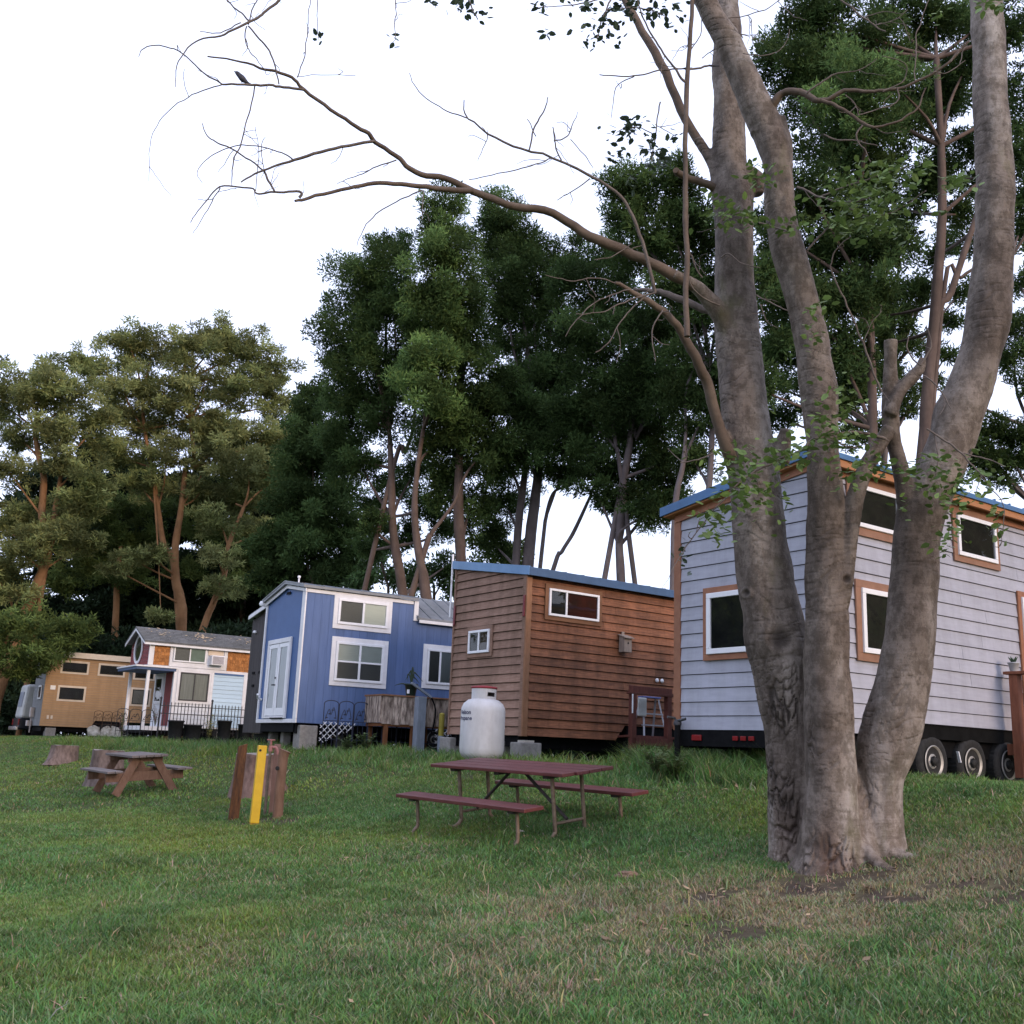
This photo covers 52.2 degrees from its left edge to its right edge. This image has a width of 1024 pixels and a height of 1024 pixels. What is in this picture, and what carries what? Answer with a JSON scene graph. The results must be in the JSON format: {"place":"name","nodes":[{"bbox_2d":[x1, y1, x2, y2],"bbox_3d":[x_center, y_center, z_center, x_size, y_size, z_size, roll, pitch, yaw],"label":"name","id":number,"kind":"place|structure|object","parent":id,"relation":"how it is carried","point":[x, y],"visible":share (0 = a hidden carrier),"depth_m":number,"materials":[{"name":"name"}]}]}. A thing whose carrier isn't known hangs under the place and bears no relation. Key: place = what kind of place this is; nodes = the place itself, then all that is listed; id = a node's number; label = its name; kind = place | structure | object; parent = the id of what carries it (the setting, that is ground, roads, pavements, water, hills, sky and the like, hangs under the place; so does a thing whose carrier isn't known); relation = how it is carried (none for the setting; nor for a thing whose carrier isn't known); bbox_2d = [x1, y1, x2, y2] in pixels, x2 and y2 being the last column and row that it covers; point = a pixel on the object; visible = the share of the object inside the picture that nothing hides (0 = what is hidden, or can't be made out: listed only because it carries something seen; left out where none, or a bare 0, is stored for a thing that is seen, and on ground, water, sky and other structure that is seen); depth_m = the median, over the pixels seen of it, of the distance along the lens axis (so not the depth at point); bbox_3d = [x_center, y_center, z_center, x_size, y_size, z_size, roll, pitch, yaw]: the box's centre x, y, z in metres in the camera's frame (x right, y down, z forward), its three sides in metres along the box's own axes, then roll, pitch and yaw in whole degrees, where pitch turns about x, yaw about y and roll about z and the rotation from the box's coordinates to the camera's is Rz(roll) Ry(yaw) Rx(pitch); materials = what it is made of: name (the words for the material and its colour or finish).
{"place":"outdoors","nodes":[
{"label":"outdoors","id":0,"kind":"place"},
{"bbox_2d":[117,626,264,741],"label":"tiny house","id":1,"kind":"structure","parent":0,"point":[189,668],"depth_m":39.17,"materials":[{"name":"white wood"}]},
{"bbox_2d":[134,635,142,663],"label":"round window","id":2,"kind":"structure","parent":1,"relation":"in","point":[138,648],"depth_m":39.47,"materials":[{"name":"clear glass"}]},
{"bbox_2d":[153,675,164,703],"bbox_3d":[-13.479,6.785,39.884,0.057,1.070,1.020,11,-15,-33],"label":"door","id":3,"kind":"structure","parent":1,"relation":"in","point":[159,683],"depth_m":39.88,"materials":[{"name":"glass"}]},
{"bbox_2d":[160,672,172,725],"bbox_3d":[-12.849,6.956,38.929,0.014,1.960,0.800,11,-15,-33],"label":"door","id":4,"kind":"structure","parent":1,"relation":"in","point":[168,683],"depth_m":38.91,"materials":[{"name":"red wood"}]},
{"bbox_2d":[173,647,206,663],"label":"window","id":5,"kind":"structure","parent":1,"relation":"in","point":[181,654],"depth_m":38.98,"materials":[{"name":"white glass"}]},
{"bbox_2d":[175,670,211,704],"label":"window","id":6,"kind":"structure","parent":1,"relation":"in","point":[193,687],"depth_m":38.87,"materials":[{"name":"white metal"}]},
{"bbox_2d":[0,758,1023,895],"bbox_3d":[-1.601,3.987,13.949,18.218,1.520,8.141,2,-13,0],"label":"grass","id":7,"kind":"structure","parent":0,"point":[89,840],"depth_m":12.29,"materials":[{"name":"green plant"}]},
{"bbox_2d":[0,733,1023,1023],"bbox_3d":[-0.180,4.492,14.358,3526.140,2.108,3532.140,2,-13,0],"label":"ground","id":8,"kind":"structure","parent":0,"point":[796,885],"depth_m":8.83,"materials":[{"name":"green plant"}]},
{"bbox_2d":[0,557,71,733],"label":"shade tree","id":9,"kind":"object","parent":8,"relation":"on","point":[53,602],"visible":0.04,"depth_m":68.69,"materials":[{"name":"green plant"}]},
{"bbox_2d":[0,598,104,684],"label":"locust tree","id":10,"kind":"object","parent":8,"relation":"on","point":[18,625],"visible":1,"depth_m":46.56,"materials":[{"name":"green plant"}]},
{"bbox_2d":[42,745,78,764],"bbox_3d":[-12.893,6.979,30.040,0.911,0.559,1.226,2,-13,0],"label":"tree stump","id":11,"kind":"object","parent":8,"relation":"on","point":[61,754],"visible":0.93,"depth_m":29.75,"materials":[{"name":"brown wood"}]},
{"bbox_2d":[0,339,130,735],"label":"locust tree","id":12,"kind":"object","parent":8,"relation":"on","point":[66,429],"visible":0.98,"depth_m":53.77,"materials":[{"name":"green plant"}]},
{"bbox_2d":[8,684,127,737],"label":"pickup truck","id":13,"kind":"object","parent":8,"relation":"on","point":[25,702],"visible":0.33,"depth_m":50.08,"materials":[{"name":"grey metal"}]},
{"bbox_2d":[87,725,100,735],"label":"boulder","id":14,"kind":"object","parent":8,"relation":"on","point":[92,730],"visible":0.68,"depth_m":47.71,"materials":[{"name":"stone"}]},
{"bbox_2d":[0,436,190,646],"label":"shade tree","id":15,"kind":"object","parent":8,"relation":"on","point":[98,599],"visible":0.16,"depth_m":66.48,"materials":[{"name":"green plant"}]},
{"bbox_2d":[25,651,167,737],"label":"tiny house","id":16,"kind":"structure","parent":8,"relation":"on","point":[77,693],"depth_m":48.59,"materials":[{"name":"beige wood"}]},
{"bbox_2d":[56,685,85,701],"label":"window","id":17,"kind":"structure","parent":16,"relation":"in","point":[64,693],"depth_m":48.11,"materials":[{"name":"black glass"}]},
{"bbox_2d":[60,660,89,674],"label":"window","id":18,"kind":"structure","parent":16,"relation":"in","point":[75,667],"depth_m":48.39,"materials":[{"name":"black glass"}]},
{"bbox_2d":[97,663,125,677],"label":"window","id":19,"kind":"structure","parent":16,"relation":"in","point":[104,669],"depth_m":49.23,"materials":[{"name":"black glass"}]},
{"bbox_2d":[129,687,151,706],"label":"window","id":20,"kind":"structure","parent":16,"relation":"in","point":[137,694],"depth_m":49.76,"materials":[{"name":"grey glass"}]},
{"bbox_2d":[133,673,154,680],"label":"window","id":21,"kind":"structure","parent":16,"relation":"in","point":[136,676],"depth_m":50.00,"materials":[{"name":"black glass"}]},
{"bbox_2d":[82,749,124,786],"bbox_3d":[-8.862,5.597,22.856,1.028,0.801,0.841,2,-13,0],"label":"tree stump","id":22,"kind":"object","parent":8,"relation":"on","point":[100,758],"visible":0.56,"depth_m":22.59,"materials":[{"name":"brown wood"}]},
{"bbox_2d":[0,621,251,738],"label":"hedge","id":23,"kind":"object","parent":8,"relation":"on","point":[105,645],"visible":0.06,"depth_m":57.64,"materials":[{"name":"green plant"}]},
{"bbox_2d":[115,708,153,736],"bbox_3d":[-13.224,7.387,36.665,1.261,0.960,0.021,11,-15,-33],"label":"wire fence","id":24,"kind":"object","parent":8,"relation":"on","point":[128,720],"visible":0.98,"depth_m":36.68,"materials":[{"name":"black metal"}]},
{"bbox_2d":[80,751,192,796],"bbox_3d":[-7.431,5.159,20.636,1.610,0.770,1.900,6,-12,-36],"label":"picnic table","id":25,"kind":"object","parent":8,"relation":"on","point":[156,770],"visible":0.96,"depth_m":20.30,"materials":[{"name":"brown wood"}]},
{"bbox_2d":[30,487,277,640],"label":"locust tree","id":26,"kind":"object","parent":8,"relation":"on","point":[83,567],"visible":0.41,"depth_m":61.85,"materials":[{"name":"green plant"}]},
{"bbox_2d":[168,720,184,740],"bbox_3d":[-11.823,7.681,36.718,0.572,0.720,0.567,2,-13,0],"label":"garden tub","id":27,"kind":"object","parent":8,"relation":"on","point":[175,728],"visible":0.84,"depth_m":36.53,"materials":[{"name":"black plastic"}]},
{"bbox_2d":[65,308,306,740],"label":"locust tree","id":28,"kind":"object","parent":8,"relation":"on","point":[266,378],"visible":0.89,"depth_m":58.48,"materials":[{"name":"green plant"}]},
{"bbox_2d":[183,724,202,740],"bbox_3d":[-11.319,7.831,37.014,0.678,0.600,0.672,2,-13,0],"label":"garden tub","id":29,"kind":"object","parent":8,"relation":"on","point":[191,731],"visible":0.88,"depth_m":36.78,"materials":[{"name":"black plastic"}]},
{"bbox_2d":[156,696,252,739],"bbox_3d":[-10.909,7.557,37.850,3.790,1.540,0.100,11,-15,-33],"label":"iron fence","id":30,"kind":"object","parent":8,"relation":"on","point":[198,707],"visible":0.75,"depth_m":37.62,"materials":[{"name":"black metal"}]},
{"bbox_2d":[124,418,304,636],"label":"shade tree","id":31,"kind":"object","parent":8,"relation":"on","point":[198,605],"visible":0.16,"depth_m":65.30,"materials":[{"name":"green plant"}]},
{"bbox_2d":[217,720,232,742],"bbox_3d":[-10.379,7.918,37.678,0.530,0.800,0.525,2,-13,0],"label":"garden tub","id":32,"kind":"object","parent":8,"relation":"on","point":[224,729],"visible":0.84,"depth_m":37.51,"materials":[{"name":"black plastic"}]},
{"bbox_2d":[228,744,247,820],"bbox_3d":[-4.106,4.049,15.661,0.154,1.145,0.148,8,-14,-16],"label":"wooden post","id":33,"kind":"object","parent":8,"relation":"on","point":[235,802],"visible":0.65,"depth_m":15.60,"materials":[{"name":"brown wood"}]},
{"bbox_2d":[238,724,251,741],"bbox_3d":[-9.721,8.093,38.102,0.594,0.700,0.588,2,-13,0],"label":"garden tub","id":34,"kind":"object","parent":8,"relation":"on","point":[242,735],"visible":0.36,"depth_m":37.90,"materials":[{"name":"black plastic"}]},
{"bbox_2d":[181,617,327,743],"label":"hedge","id":35,"kind":"object","parent":8,"relation":"on","point":[228,627],"depth_m":48.84,"materials":[{"name":"green plant"}]},
{"bbox_2d":[227,753,287,798],"bbox_3d":[-4.408,4.651,18.470,1.206,0.788,1.138,2,-13,0],"label":"tree stump","id":36,"kind":"object","parent":8,"relation":"on","point":[248,779],"visible":0.3,"depth_m":18.02,"materials":[{"name":"red wood"}]},
{"bbox_2d":[249,745,266,824],"bbox_3d":[-3.613,3.922,14.869,0.124,1.180,0.128,8,-14,-19],"label":"wooden post","id":37,"kind":"object","parent":8,"relation":"on","point":[258,785],"visible":0.94,"depth_m":14.83,"materials":[{"name":"yellow paint"}]},
{"bbox_2d":[263,739,278,813],"bbox_3d":[-3.655,4.032,15.817,0.194,1.160,0.070,2,-13,0],"label":"water tap","id":38,"kind":"object","parent":8,"relation":"on","point":[271,748],"visible":0.9,"depth_m":15.83,"materials":[{"name":"red paint"}]},
{"bbox_2d":[269,744,280,813],"bbox_3d":[-3.620,4.089,15.958,0.090,1.070,0.080,2,-13,0],"label":"wooden post","id":39,"kind":"object","parent":8,"relation":"on","point":[273,778],"visible":0.51,"depth_m":15.92,"materials":[{"name":"brown wood"}]},
{"bbox_2d":[272,748,290,818],"bbox_3d":[-3.405,4.019,15.459,0.192,1.033,0.189,2,-13,0],"label":"wooden post","id":40,"kind":"object","parent":8,"relation":"on","point":[281,769],"visible":0.94,"depth_m":15.41,"materials":[{"name":"brown wood"}]},
{"bbox_2d":[280,732,290,746],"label":"concrete block","id":41,"kind":"structure","parent":8,"relation":"on","point":[285,737],"depth_m":24.96,"materials":[{"name":"grey concrete"}]},
{"bbox_2d":[0,735,591,812],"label":"grass","id":42,"kind":"structure","parent":8,"relation":"on","point":[43,740],"depth_m":21.60,"materials":[{"name":"green plant"}]},
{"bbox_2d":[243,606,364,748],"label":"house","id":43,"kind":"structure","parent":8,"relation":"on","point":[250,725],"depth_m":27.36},
{"bbox_2d":[292,725,317,749],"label":"concrete block","id":44,"kind":"structure","parent":8,"relation":"on","point":[305,735],"depth_m":23.86,"materials":[{"name":"grey concrete"}]},
{"bbox_2d":[237,369,388,597],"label":"shade tree","id":45,"kind":"object","parent":8,"relation":"on","point":[293,550],"visible":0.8,"depth_m":50.14,"materials":[{"name":"green plant"}]},
{"bbox_2d":[319,722,354,741],"bbox_3d":[-4.040,5.096,24.166,0.867,0.471,0.048,10,-15,-31],"label":"lattice panel","id":46,"kind":"object","parent":8,"relation":"on","point":[334,728],"visible":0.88,"depth_m":24.13,"materials":[{"name":"white plastic"}]},
{"bbox_2d":[256,576,453,752],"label":"tiny house","id":47,"kind":"structure","parent":8,"relation":"on","point":[322,644],"depth_m":25.06,"materials":[{"name":"blue paint"}]},
{"bbox_2d":[264,644,279,715],"bbox_3d":[-5.875,4.092,25.492,0.097,1.720,0.660,10,-15,-31],"label":"door","id":48,"kind":"structure","parent":47,"relation":"in","point":[274,649],"depth_m":25.55,"materials":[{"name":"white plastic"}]},
{"bbox_2d":[273,642,288,715],"bbox_3d":[-5.486,3.982,24.945,0.036,1.720,0.660,10,-15,-31],"label":"door","id":49,"kind":"structure","parent":47,"relation":"in","point":[283,652],"depth_m":25.00,"materials":[{"name":"white plastic"}]},
{"bbox_2d":[329,636,388,688],"bbox_3d":[-3.622,3.583,24.846,1.460,1.140,0.057,10,-15,-31],"label":"window","id":50,"kind":"structure","parent":47,"relation":"in","point":[353,661],"depth_m":24.83,"materials":[{"name":"white plastic"}]},
{"bbox_2d":[332,595,392,633],"bbox_3d":[-3.570,2.439,25.110,1.520,0.830,0.057,10,-15,-31],"label":"window","id":51,"kind":"structure","parent":47,"relation":"in","point":[359,614],"depth_m":25.09,"materials":[{"name":"white plastic"}]},
{"bbox_2d":[421,644,451,689],"bbox_3d":[-1.792,3.853,25.971,0.950,1.080,0.057,10,-15,-31],"label":"window","id":52,"kind":"structure","parent":47,"relation":"in","point":[436,664],"depth_m":25.92,"materials":[{"name":"white plastic"}]},
{"bbox_2d":[355,732,376,750],"bbox_3d":[-3.063,4.870,22.032,0.497,0.482,0.420,-7,-16,34],"label":"weed clump","id":53,"kind":"object","parent":8,"relation":"on","point":[364,744],"visible":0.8,"depth_m":22.02,"materials":[{"name":"green plant"}]},
{"bbox_2d":[300,226,455,736],"bbox_3d":[-5.019,-0.940,40.151,5.619,20.159,10.219,0,-13,10],"label":"acacia tree","id":54,"kind":"object","parent":8,"relation":"on","point":[370,306],"visible":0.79,"depth_m":38.55,"materials":[{"name":"green plant"}]},
{"bbox_2d":[339,521,418,595],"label":"bush","id":55,"kind":"object","parent":8,"relation":"on","point":[376,577],"visible":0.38,"depth_m":46.53,"materials":[{"name":"green plant"}]},
{"bbox_2d":[321,700,451,751],"bbox_3d":[-2.851,5.014,24.347,3.331,1.090,0.023,10,-15,-31],"label":"wire fence","id":56,"kind":"object","parent":8,"relation":"on","point":[352,721],"visible":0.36,"depth_m":23.87,"materials":[{"name":"black metal"}]},
{"bbox_2d":[364,694,448,750],"bbox_3d":[-2.433,4.952,24.272,1.820,1.310,0.970,10,-15,-31],"label":"planter box","id":57,"kind":"object","parent":8,"relation":"on","point":[387,710],"visible":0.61,"depth_m":23.83,"materials":[{"name":"brown wood"}]},
{"bbox_2d":[397,667,420,695],"bbox_3d":[-2.381,3.922,24.213,0.577,0.669,0.330,-4,-15,27],"label":"plant pot","id":58,"kind":"object","parent":57,"relation":"on","point":[410,689],"visible":0.86,"depth_m":24.08,"materials":[{"name":"black plastic"}]},
{"bbox_2d":[411,682,435,753],"bbox_3d":[-2.035,4.678,23.744,0.677,1.579,0.218,10,-15,-31],"label":"utility post","id":59,"kind":"object","parent":8,"relation":"on","point":[419,720],"visible":0.83,"depth_m":23.63,"materials":[{"name":"black paint"}]},
{"bbox_2d":[405,552,454,601],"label":"bush","id":60,"kind":"object","parent":8,"relation":"on","point":[446,582],"visible":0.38,"depth_m":43.93,"materials":[{"name":"green plant"}]},
{"bbox_2d":[437,713,444,753],"bbox_3d":[-1.601,5.005,23.609,0.150,0.935,0.150,10,-15,-31],"label":"bollard","id":61,"kind":"object","parent":8,"relation":"on","point":[441,724],"visible":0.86,"depth_m":23.59,"materials":[{"name":"yellow metal"}]},
{"bbox_2d":[439,737,458,753],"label":"concrete block","id":62,"kind":"structure","parent":8,"relation":"on","point":[449,743],"depth_m":21.19,"materials":[{"name":"grey concrete"}]},
{"bbox_2d":[378,178,530,598],"bbox_3d":[-2.477,-1.933,36.803,6.103,20.815,4.736,14,-17,-41],"label":"acacia tree","id":63,"kind":"object","parent":8,"relation":"on","point":[454,413],"visible":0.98,"depth_m":36.66,"materials":[{"name":"green plant"}]},
{"bbox_2d":[396,791,543,845],"bbox_3d":[-0.552,3.643,12.297,0.294,0.514,2.560,3,-10,-39],"label":"picnic bench","id":64,"kind":"object","parent":8,"relation":"on","point":[516,809],"visible":0.81,"depth_m":12.10,"materials":[{"name":"wood"}]},
{"bbox_2d":[459,685,504,758],"bbox_3d":[-0.507,3.663,18.085,0.770,1.305,0.770,2,-13,0],"label":"propane tank","id":65,"kind":"object","parent":8,"relation":"on","point":[482,727],"visible":0.96,"depth_m":17.78,"materials":[{"name":"white metal"}]},
{"bbox_2d":[48,733,926,796],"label":"grass","id":66,"kind":"structure","parent":8,"relation":"on","point":[407,752],"depth_m":20.36,"materials":[{"name":"green plant"}]},
{"bbox_2d":[465,522,534,564],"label":"bush","id":67,"kind":"object","parent":8,"relation":"on","point":[471,544],"visible":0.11,"depth_m":44.92,"materials":[{"name":"green plant"}]},
{"bbox_2d":[16,785,1023,1015],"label":"fallen leaves","id":68,"kind":"object","parent":8,"relation":"on","point":[647,951],"depth_m":7.82,"materials":[{"name":"brown plant"}]},
{"bbox_2d":[431,758,612,837],"bbox_3d":[0.086,3.475,12.692,0.809,0.796,2.594,3,-10,-39],"label":"picnic table","id":69,"kind":"object","parent":8,"relation":"on","point":[551,771],"visible":0.84,"depth_m":12.42,"materials":[{"name":"wood"}]},
{"bbox_2d":[510,742,540,758],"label":"concrete block","id":70,"kind":"structure","parent":8,"relation":"on","point":[524,748],"depth_m":19.31,"materials":[{"name":"grey concrete"}]},
{"bbox_2d":[454,183,612,567],"bbox_3d":[0.578,-2.170,39.307,6.839,22.593,5.965,-6,-15,33],"label":"acacia tree","id":71,"kind":"object","parent":8,"relation":"on","point":[516,256],"visible":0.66,"depth_m":39.94,"materials":[{"name":"green plant"}]},
{"bbox_2d":[495,778,648,817],"bbox_3d":[0.702,3.683,13.105,0.294,0.514,2.580,3,-10,-39],"label":"picnic bench","id":72,"kind":"object","parent":8,"relation":"on","point":[616,792],"visible":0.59,"depth_m":12.83,"materials":[{"name":"wood"}]},
{"bbox_2d":[138,0,1019,875],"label":"multi stem tree","id":73,"kind":"object","parent":8,"relation":"on","point":[834,798],"visible":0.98,"depth_m":9.92,"materials":[{"name":"grey plant"}]},
{"bbox_2d":[447,554,725,756],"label":"tiny house","id":74,"kind":"structure","parent":8,"relation":"on","point":[538,648],"depth_m":20.66,"materials":[{"name":"brown wood"}]},
{"bbox_2d":[466,625,493,657],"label":"window","id":75,"kind":"structure","parent":74,"relation":"in","point":[479,638],"depth_m":20.94,"materials":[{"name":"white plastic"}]},
{"bbox_2d":[544,583,601,626],"bbox_3d":[1.224,1.832,20.552,1.430,0.700,0.057,11,-16,-34],"label":"window","id":76,"kind":"structure","parent":74,"relation":"in","point":[577,605],"depth_m":20.54,"materials":[{"name":"white plastic"}]},
{"bbox_2d":[618,632,633,652],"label":"bird house","id":77,"kind":"structure","parent":74,"relation":"attached to","point":[625,643],"depth_m":21.02,"materials":[{"name":"grey wood"}]},
{"bbox_2d":[537,228,707,583],"bbox_3d":[3.350,-1.232,35.252,7.024,19.157,5.640,2,-13,0],"label":"acacia tree","id":78,"kind":"object","parent":8,"relation":"on","point":[613,405],"visible":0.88,"depth_m":35.28,"materials":[{"name":"green plant"}]},
{"bbox_2d":[615,871,639,878],"bbox_3d":[1.065,3.326,9.605,0.193,0.065,0.204,14,-18,-42],"label":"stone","id":79,"kind":"object","parent":8,"relation":"on","point":[627,873],"visible":0.74,"depth_m":9.56,"materials":[{"name":"beige stone"}]},
{"bbox_2d":[618,685,673,752],"bbox_3d":[2.652,4.235,20.503,1.740,1.520,0.954,11,-16,-34],"label":"porch","id":80,"kind":"object","parent":8,"relation":"on","point":[632,736],"visible":0.69,"depth_m":19.99,"materials":[{"name":"brown wood"}]},
{"bbox_2d":[638,697,646,716],"bbox_3d":[2.529,3.790,20.329,0.220,0.360,0.040,11,-16,-34],"label":"plastic panel","id":81,"kind":"object","parent":80,"relation":"hanging from","point":[642,706],"visible":1,"depth_m":20.31,"materials":[{"name":"white plastic"}]},
{"bbox_2d":[637,696,663,735],"bbox_3d":[2.708,4.043,20.673,0.641,0.778,0.416,11,-16,-34],"label":"step ladder","id":82,"kind":"object","parent":80,"relation":"on","point":[653,713],"visible":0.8,"depth_m":20.67,"materials":[{"name":"metal"}]},
{"bbox_2d":[638,745,670,775],"bbox_3d":[1.958,3.398,14.242,0.493,0.469,0.505,-9,-17,39],"label":"weed clump","id":83,"kind":"object","parent":8,"relation":"on","point":[654,767],"visible":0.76,"depth_m":14.21,"materials":[{"name":"green plant"}]},
{"bbox_2d":[656,751,687,780],"bbox_3d":[2.122,3.356,13.820,0.433,0.423,0.500,5,-13,-13],"label":"weed clump","id":84,"kind":"object","parent":8,"relation":"on","point":[677,762],"visible":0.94,"depth_m":13.81,"materials":[{"name":"green plant"}]},
{"bbox_2d":[667,716,685,760],"bbox_3d":[2.338,3.263,14.749,0.263,0.757,0.275,11,-16,-35],"label":"trailer jack","id":85,"kind":"object","parent":8,"relation":"on","point":[677,723],"visible":0.86,"depth_m":14.77,"materials":[{"name":"black paint"}]},
{"bbox_2d":[591,147,762,589],"bbox_3d":[4.892,-1.931,31.350,5.350,18.830,4.497,-1,-13,16],"label":"acacia tree","id":86,"kind":"object","parent":8,"relation":"on","point":[662,242],"visible":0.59,"depth_m":31.87,"materials":[{"name":"green plant"}]},
{"bbox_2d":[348,737,1022,778],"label":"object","id":87,"kind":"object","parent":8,"relation":"on","point":[577,755],"visible":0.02,"depth_m":26.19,"materials":[{"name":"green plant"}]},
{"bbox_2d":[607,739,994,788],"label":"grass","id":88,"kind":"structure","parent":8,"relation":"on","point":[747,768],"depth_m":13.69,"materials":[{"name":"green plant"}]},
{"bbox_2d":[660,451,1023,780],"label":"tiny house","id":89,"kind":"structure","parent":8,"relation":"on","point":[979,642],"depth_m":14.89,"materials":[{"name":"grey wood"}]},
{"bbox_2d":[703,584,747,660],"bbox_3d":[3.026,1.512,14.432,0.057,1.030,1.070,11,-16,-35],"label":"window","id":90,"kind":"structure","parent":89,"relation":"in","point":[722,610],"depth_m":14.56,"materials":[{"name":"white plastic"}]},
{"bbox_2d":[845,473,896,542],"bbox_3d":[5.015,-0.024,14.390,1.270,0.820,0.057,11,-16,-35],"label":"window","id":91,"kind":"structure","parent":89,"relation":"in","point":[878,518],"depth_m":14.41,"materials":[{"name":"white glass"}]},
{"bbox_2d":[854,578,888,662],"bbox_3d":[4.999,1.498,14.071,1.150,1.080,0.057,11,-16,-35],"label":"window","id":92,"kind":"structure","parent":89,"relation":"in","point":[870,597],"depth_m":13.90,"materials":[{"name":"white plastic"}]},
{"bbox_2d":[951,506,1000,570],"bbox_3d":[7.020,0.409,15.793,1.240,0.820,0.057,11,-16,-35],"label":"window","id":93,"kind":"structure","parent":89,"relation":"in","point":[981,552],"depth_m":15.78,"materials":[{"name":"glass"}]},
{"bbox_2d":[1016,591,1023,701],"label":"door","id":94,"kind":"structure","parent":89,"relation":"in","point":[1019,594],"depth_m":16.15,"materials":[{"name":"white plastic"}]},
{"bbox_2d":[768,215,969,463],"bbox_3d":[11.677,-1.221,34.229,7.924,19.272,2.982,2,-13,0],"label":"acacia tree","id":95,"kind":"object","parent":8,"relation":"on","point":[917,288],"visible":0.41,"depth_m":34.91,"materials":[{"name":"green plant"}]},
{"bbox_2d":[748,0,1023,463],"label":"acacia tree","id":96,"kind":"object","parent":8,"relation":"on","point":[820,45],"visible":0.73,"depth_m":29.70,"materials":[{"name":"green plant"}]},
{"bbox_2d":[939,260,1023,499],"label":"acacia tree","id":97,"kind":"object","parent":8,"relation":"on","point":[996,426],"visible":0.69,"depth_m":35.02,"materials":[{"name":"green plant"}]},
{"bbox_2d":[1003,671,1023,777],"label":"deck","id":98,"kind":"structure","parent":8,"relation":"on","point":[1016,748],"depth_m":15.27,"materials":[{"name":"brown wood"}]},
{"bbox_2d":[1007,656,1019,670],"bbox_3d":[7.427,2.248,15.486,0.170,0.230,0.171,2,-13,0],"label":"plant pot","id":99,"kind":"object","parent":98,"relation":"on","point":[1013,664],"visible":1,"depth_m":15.43,"materials":[{"name":"white ceramic"}]},
{"bbox_2d":[0,0,1023,734],"label":"sky","id":100,"kind":"structure","parent":0,"point":[88,241],"materials":[{"name":"white"}]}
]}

